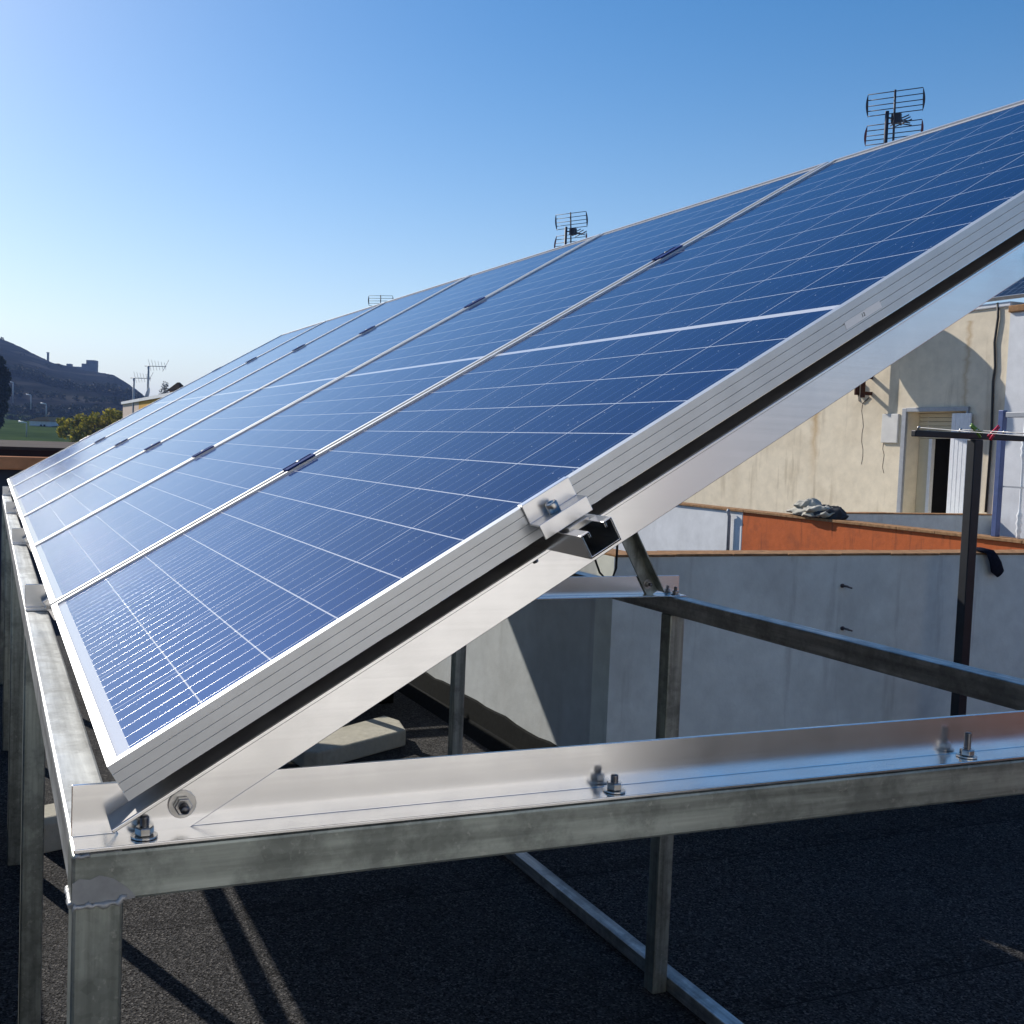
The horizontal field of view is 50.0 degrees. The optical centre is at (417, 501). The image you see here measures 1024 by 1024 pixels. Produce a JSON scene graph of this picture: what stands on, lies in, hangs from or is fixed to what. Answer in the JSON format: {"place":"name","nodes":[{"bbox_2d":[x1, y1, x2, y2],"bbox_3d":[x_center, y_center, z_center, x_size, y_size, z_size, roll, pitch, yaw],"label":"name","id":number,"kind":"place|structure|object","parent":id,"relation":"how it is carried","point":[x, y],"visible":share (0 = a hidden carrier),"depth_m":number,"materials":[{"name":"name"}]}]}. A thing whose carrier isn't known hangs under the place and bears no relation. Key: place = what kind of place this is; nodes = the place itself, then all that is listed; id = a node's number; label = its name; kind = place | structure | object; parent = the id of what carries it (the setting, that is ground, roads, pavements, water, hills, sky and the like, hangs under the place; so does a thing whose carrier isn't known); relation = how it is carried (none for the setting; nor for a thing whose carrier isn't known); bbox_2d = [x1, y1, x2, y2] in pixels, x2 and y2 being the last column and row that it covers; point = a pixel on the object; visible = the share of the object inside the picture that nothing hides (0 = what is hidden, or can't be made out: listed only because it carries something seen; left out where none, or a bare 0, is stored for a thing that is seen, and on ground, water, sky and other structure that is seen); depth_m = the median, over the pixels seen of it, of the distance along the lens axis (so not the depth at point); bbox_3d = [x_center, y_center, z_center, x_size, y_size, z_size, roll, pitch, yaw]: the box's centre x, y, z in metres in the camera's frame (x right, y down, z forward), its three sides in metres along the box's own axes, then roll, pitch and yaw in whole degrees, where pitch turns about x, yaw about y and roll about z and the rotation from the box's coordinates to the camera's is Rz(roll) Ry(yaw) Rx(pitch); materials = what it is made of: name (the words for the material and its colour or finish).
{"place":"outdoors","nodes":[
{"label":"outdoors","id":0,"kind":"place"},
{"bbox_2d":[0,440,76,635],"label":"neighbour roof","id":1,"kind":"structure","parent":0,"point":[17,456],"depth_m":14.12,"materials":[{"name":"ceramic"}]},
{"bbox_2d":[121,392,171,417],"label":"house","id":2,"kind":"structure","parent":0,"point":[139,403],"depth_m":58.14,"materials":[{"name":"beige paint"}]},
{"bbox_2d":[132,373,152,412],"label":"aerial mast","id":3,"kind":"object","parent":2,"relation":"on","point":[134,389],"visible":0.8,"depth_m":59.99,"materials":[{"name":"grey metal"}]},
{"bbox_2d":[145,387,149,396],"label":"satellite dish","id":4,"kind":"object","parent":2,"relation":"on","point":[147,392],"visible":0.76,"depth_m":55.81,"materials":[{"name":"grey paint"}]},
{"bbox_2d":[147,359,168,388],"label":"aerial mast","id":5,"kind":"object","parent":2,"relation":"on","point":[148,367],"visible":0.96,"depth_m":56.98,"materials":[{"name":"grey metal"}]},
{"bbox_2d":[159,381,168,393],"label":"potted conifer","id":6,"kind":"object","parent":2,"relation":"on","point":[164,388],"visible":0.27,"depth_m":51.93,"materials":[{"name":"green plant"}]},
{"bbox_2d":[368,295,392,303],"bbox_3d":[-1.236,-4.764,36.258,0.870,4.114,0.496,3,3,10],"label":"grid antenna","id":7,"kind":"object","parent":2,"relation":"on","point":[380,298],"visible":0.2,"depth_m":35.98,"materials":[{"name":"metal"}]},
{"bbox_2d":[167,382,182,392],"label":"chimney","id":8,"kind":"object","parent":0,"point":[176,386],"visible":0.44,"depth_m":49.78,"materials":[{"name":"brown brick"}]},
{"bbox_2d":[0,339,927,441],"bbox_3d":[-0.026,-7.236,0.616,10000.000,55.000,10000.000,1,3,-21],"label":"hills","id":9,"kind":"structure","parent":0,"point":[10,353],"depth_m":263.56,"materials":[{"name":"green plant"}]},
{"bbox_2d":[0,356,11,427],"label":"cypress tree","id":10,"kind":"object","parent":9,"relation":"on","point":[5,390],"visible":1,"depth_m":94.72,"materials":[{"name":"green plant"}]},
{"bbox_2d":[10,381,13,402],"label":"street lamp","id":11,"kind":"object","parent":9,"relation":"on","point":[12,391],"visible":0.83,"depth_m":229.81,"materials":[{"name":"grey metal"}]},
{"bbox_2d":[29,417,59,425],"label":"valley house","id":12,"kind":"structure","parent":9,"relation":"on","point":[44,421],"depth_m":147.46,"materials":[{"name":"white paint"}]},
{"bbox_2d":[0,337,142,425],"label":"hillside woods","id":13,"kind":"object","parent":9,"relation":"on","point":[40,377],"visible":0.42,"depth_m":248.13,"materials":[{"name":"green plant"}]},
{"bbox_2d":[66,360,97,371],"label":"castle ruin","id":14,"kind":"object","parent":9,"relation":"on","point":[90,365],"visible":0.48,"depth_m":463.56,"materials":[{"name":"stone"}]},
{"bbox_2d":[56,408,122,441],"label":"autumn tree","id":15,"kind":"object","parent":9,"relation":"on","point":[81,426],"visible":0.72,"depth_m":70.98,"materials":[{"name":"green plant"}]},
{"bbox_2d":[595,499,1023,550],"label":"boundary wall","id":16,"kind":"structure","parent":9,"relation":"on","point":[687,526],"depth_m":10.57,"materials":[{"name":"orange paint"}]},
{"bbox_2d":[786,498,848,519],"bbox_3d":[3.692,0.053,10.193,0.281,0.175,0.801,1,3,-21],"label":"tarpaulin","id":17,"kind":"object","parent":16,"relation":"on","point":[812,507],"visible":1,"depth_m":10.03,"materials":[{"name":"grey plastic"}]},
{"bbox_2d":[991,410,1023,538],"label":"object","id":18,"kind":"object","parent":16,"relation":"on","point":[1003,415],"visible":0.99,"depth_m":8.31,"materials":[{"name":"paint"}]},
{"bbox_2d":[622,301,1023,513],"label":"cream house","id":19,"kind":"structure","parent":9,"relation":"on","point":[852,451],"depth_m":12.43,"materials":[{"name":"paint"}]},
{"bbox_2d":[554,211,587,247],"bbox_3d":[3.575,-4.776,25.213,0.870,3.696,0.496,4,4,38],"label":"grid antenna","id":20,"kind":"object","parent":19,"relation":"on","point":[573,231],"visible":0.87,"depth_m":25.00,"materials":[{"name":"metal"}]},
{"bbox_2d":[860,328,867,397],"bbox_3d":[4.825,-1.930,12.697,0.633,1.403,0.722,-1,4,-42],"label":"satellite dish","id":21,"kind":"object","parent":19,"relation":"attached to","point":[862,391],"visible":0.01,"depth_m":12.71,"materials":[{"name":"metal"}]},
{"bbox_2d":[864,87,924,146],"bbox_3d":[7.548,-4.423,17.437,0.870,4.116,0.496,4,4,31],"label":"grid antenna","id":22,"kind":"object","parent":19,"relation":"on","point":[895,117],"visible":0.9,"depth_m":17.20,"materials":[{"name":"metal"}]},
{"bbox_2d":[896,407,971,512],"bbox_3d":[6.165,0.025,12.138,1.254,2.095,0.952,1,3,-21],"label":"window","id":23,"kind":"structure","parent":19,"relation":"in","point":[941,461],"depth_m":12.21,"materials":[{"name":"grey paint"}]},
{"bbox_2d":[987,277,1023,301],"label":"solar panel","id":24,"kind":"object","parent":19,"relation":"on","point":[1015,290],"depth_m":11.10,"materials":[{"name":"blue glass"}]},
{"bbox_2d":[846,512,991,534],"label":"terrace wall","id":25,"kind":"structure","parent":9,"relation":"on","point":[947,521],"depth_m":10.87,"materials":[{"name":"grey paint"}]},
{"bbox_2d":[1000,304,1023,538],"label":"white house","id":26,"kind":"structure","parent":9,"relation":"on","point":[1014,396],"depth_m":10.96,"materials":[{"name":"paint"}]},
{"bbox_2d":[0,636,1023,1023],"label":"rooftop floor","id":27,"kind":"structure","parent":0,"point":[902,916],"depth_m":3.52,"materials":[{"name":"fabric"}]},
{"bbox_2d":[44,803,61,852],"bbox_3d":[-1.293,1.227,4.205,0.370,0.129,0.180,-1,4,-40],"label":"concrete block","id":28,"kind":"object","parent":27,"relation":"on","point":[52,840],"depth_m":4.04,"materials":[{"name":"grey concrete"}]},
{"bbox_2d":[272,634,393,709],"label":"roof plinth","id":29,"kind":"structure","parent":27,"relation":"on","point":[389,699],"depth_m":6.51,"materials":[{"name":"concrete"}]},
{"bbox_2d":[291,716,405,766],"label":"concrete slab","id":30,"kind":"structure","parent":27,"relation":"on","point":[362,739],"depth_m":5.42,"materials":[{"name":"grey concrete"}]},
{"bbox_2d":[392,547,622,751],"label":"parapet wall","id":31,"kind":"structure","parent":27,"relation":"on","point":[528,675],"depth_m":5.41,"materials":[{"name":"grey paint"}]},
{"bbox_2d":[0,496,1023,1023],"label":"support frame","id":32,"kind":"object","parent":27,"relation":"on","point":[42,720],"visible":0.76,"depth_m":1.44,"materials":[{"name":"metal"}]},
{"bbox_2d":[2,486,12,495],"bbox_3d":[-1.665,-0.525,6.899,1.774,1.056,0.046,1,3,-21],"label":"mounting triangle","id":33,"kind":"object","parent":32,"relation":"on","point":[6,490],"visible":0.02,"depth_m":6.62,"materials":[{"name":"metal"}]},
{"bbox_2d":[6,501,20,518],"bbox_3d":[-1.129,-0.431,5.533,1.774,1.056,0.046,1,3,-21],"label":"mounting triangle","id":34,"kind":"object","parent":32,"relation":"attached to","point":[11,507],"visible":0.02,"depth_m":5.26,"materials":[{"name":"metal"}]},
{"bbox_2d":[12,528,31,551],"bbox_3d":[-0.586,-0.337,4.149,1.774,1.056,0.046,1,3,-21],"label":"mounting triangle","id":35,"kind":"object","parent":32,"relation":"on","point":[19,536],"visible":0.05,"depth_m":3.87,"materials":[{"name":"metal"}]},
{"bbox_3d":[-0.166,-0.616,4.278,0.049,0.062,6.195,1,3,-21],"label":"rail","id":36,"kind":"object","parent":35,"relation":"on","visible":0},
{"bbox_2d":[464,297,484,307],"bbox_3d":[0.181,-0.594,3.327,0.071,0.061,0.036,1,3,-21],"label":"clamp","id":37,"kind":"object","parent":36,"relation":"attached to","point":[473,302],"visible":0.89,"depth_m":3.31,"materials":[{"name":"metal"}]},
{"bbox_2d":[651,245,682,260],"bbox_3d":[0.551,-0.530,2.383,0.071,0.061,0.036,1,3,-21],"label":"clamp","id":38,"kind":"object","parent":36,"relation":"attached to","point":[665,253],"visible":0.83,"depth_m":2.37,"materials":[{"name":"metal"}]},
{"bbox_2d":[25,488,685,619],"bbox_3d":[-0.043,-0.242,2.764,1.774,1.056,0.046,1,3,-21],"label":"mounting triangle","id":39,"kind":"object","parent":32,"relation":"attached to","point":[646,581],"visible":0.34,"depth_m":3.04,"materials":[{"name":"metal"}]},
{"bbox_2d":[71,229,1023,853],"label":"mounting triangle","id":40,"kind":"object","parent":32,"relation":"on","point":[239,783],"visible":1,"depth_m":1.27,"materials":[{"name":"metal"}]},
{"bbox_2d":[528,514,620,563],"bbox_3d":[-0.939,-0.150,4.006,0.049,0.062,6.195,1,3,-21],"label":"mounting rail","id":41,"kind":"object","parent":40,"relation":"attached to","point":[589,536],"visible":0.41,"depth_m":1.15,"materials":[{"name":"metal"}]},
{"bbox_2d":[144,441,160,449],"bbox_3d":[-0.963,-0.192,3.999,0.072,0.061,0.036,1,3,-21],"label":"clamp","id":42,"kind":"object","parent":41,"relation":"attached to","point":[152,445],"visible":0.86,"depth_m":3.98,"materials":[{"name":"metal"}]},
{"bbox_2d":[7,321,323,487],"bbox_3d":[-1.508,-0.575,6.493,1.970,0.040,0.996,-31,14,-17],"label":"solar panel","id":43,"kind":"object","parent":41,"relation":"on","point":[31,471],"visible":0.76,"depth_m":6.49,"materials":[{"name":"blue glass"}]},
{"bbox_2d":[10,302,383,499],"bbox_3d":[-1.137,-0.511,5.549,1.970,0.040,0.996,-31,14,-17],"label":"solar panel","id":44,"kind":"object","parent":41,"relation":"on","point":[33,482],"visible":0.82,"depth_m":5.53,"materials":[{"name":"blue glass"}]},
{"bbox_2d":[192,445,213,457],"bbox_3d":[-0.593,-0.128,3.055,0.072,0.061,0.036,1,3,-21],"label":"clamp","id":45,"kind":"object","parent":41,"relation":"attached to","point":[203,451],"visible":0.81,"depth_m":3.04,"materials":[{"name":"metal"}]},
{"bbox_2d":[14,275,468,517],"bbox_3d":[-0.767,-0.446,4.605,1.970,0.040,0.996,-31,14,-17],"label":"solar panel","id":46,"kind":"object","parent":41,"relation":"on","point":[85,472],"visible":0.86,"depth_m":4.56,"materials":[{"name":"blue glass"}]},
{"bbox_2d":[282,453,314,471],"bbox_3d":[-0.222,-0.063,2.111,0.072,0.061,0.036,1,3,-21],"label":"clamp","id":47,"kind":"object","parent":41,"relation":"attached to","point":[298,462],"visible":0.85,"depth_m":2.10,"materials":[{"name":"metal"}]},
{"bbox_2d":[21,233,600,546],"bbox_3d":[-0.397,-0.382,3.661,1.970,0.040,0.996,-31,14,-17],"label":"solar panel","id":48,"kind":"object","parent":41,"relation":"on","point":[75,505],"visible":0.77,"depth_m":3.58,"materials":[{"name":"blue glass"}]},
{"bbox_2d":[31,162,828,604],"bbox_3d":[-0.026,-0.317,2.717,1.970,0.040,0.996,-31,14,-17],"label":"solar panel","id":49,"kind":"object","parent":41,"relation":"on","point":[87,550],"visible":0.81,"depth_m":2.59,"materials":[{"name":"blue glass"}]},
{"bbox_2d":[592,486,620,575],"bbox_3d":[0.508,-0.212,3.156,0.181,0.901,0.027,2,3,5],"label":"panel cable","id":50,"kind":"object","parent":49,"relation":"hanging from","point":[616,564],"visible":0.21,"depth_m":3.17,"materials":[{"name":"black rubber"}]},
{"bbox_2d":[51,99,1023,800],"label":"solar panel","id":51,"kind":"object","parent":41,"relation":"on","point":[201,637],"visible":1,"depth_m":1.46,"materials":[{"name":"blue"}]},
{"bbox_2d":[518,477,592,539],"bbox_3d":[0.148,0.006,1.168,0.075,0.066,0.030,1,3,-21],"label":"end clamp","id":52,"kind":"object","parent":41,"relation":"attached to","point":[554,508],"visible":1,"depth_m":1.16,"materials":[{"name":"metal"}]},
{"bbox_2d":[589,549,1023,743],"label":"parapet wall","id":53,"kind":"structure","parent":27,"relation":"on","point":[734,682],"depth_m":5.08,"materials":[{"name":"grey paint"}]},
{"bbox_2d":[976,547,1003,576],"bbox_3d":[2.862,0.303,5.505,0.139,0.146,0.142,1,3,-21],"label":"sock","id":54,"kind":"object","parent":53,"relation":"on","point":[996,567],"visible":0.82,"depth_m":5.45,"materials":[{"name":"fabric"}]},
{"bbox_2d":[911,426,1023,804],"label":"clothes post","id":55,"kind":"object","parent":27,"relation":"on","point":[974,453],"visible":0.77,"depth_m":5.02,"materials":[{"name":"black metal"}]},
{"bbox_2d":[919,427,1023,436],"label":"clothes lines","id":56,"kind":"object","parent":55,"relation":"attached to","point":[980,432],"visible":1,"depth_m":4.71,"materials":[{"name":"metal"}]},
{"bbox_2d":[970,423,983,437],"bbox_3d":[2.513,-0.319,4.904,0.079,0.064,0.013,1,3,-21],"label":"clothes peg","id":57,"kind":"object","parent":56,"relation":"attached to","point":[973,426],"visible":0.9,"depth_m":4.90,"materials":[{"name":"green plastic"}]},
{"bbox_2d":[987,425,999,440],"bbox_3d":[2.611,-0.312,4.943,0.073,0.073,0.013,1,3,-21],"label":"clothes peg","id":58,"kind":"object","parent":56,"relation":"attached to","point":[997,428],"visible":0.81,"depth_m":4.94,"materials":[{"name":"red plastic"}]},
{"bbox_2d":[0,0,1023,417],"label":"sky","id":59,"kind":"structure","parent":0,"point":[194,185],"materials":[{"name":"blue"}]}
]}

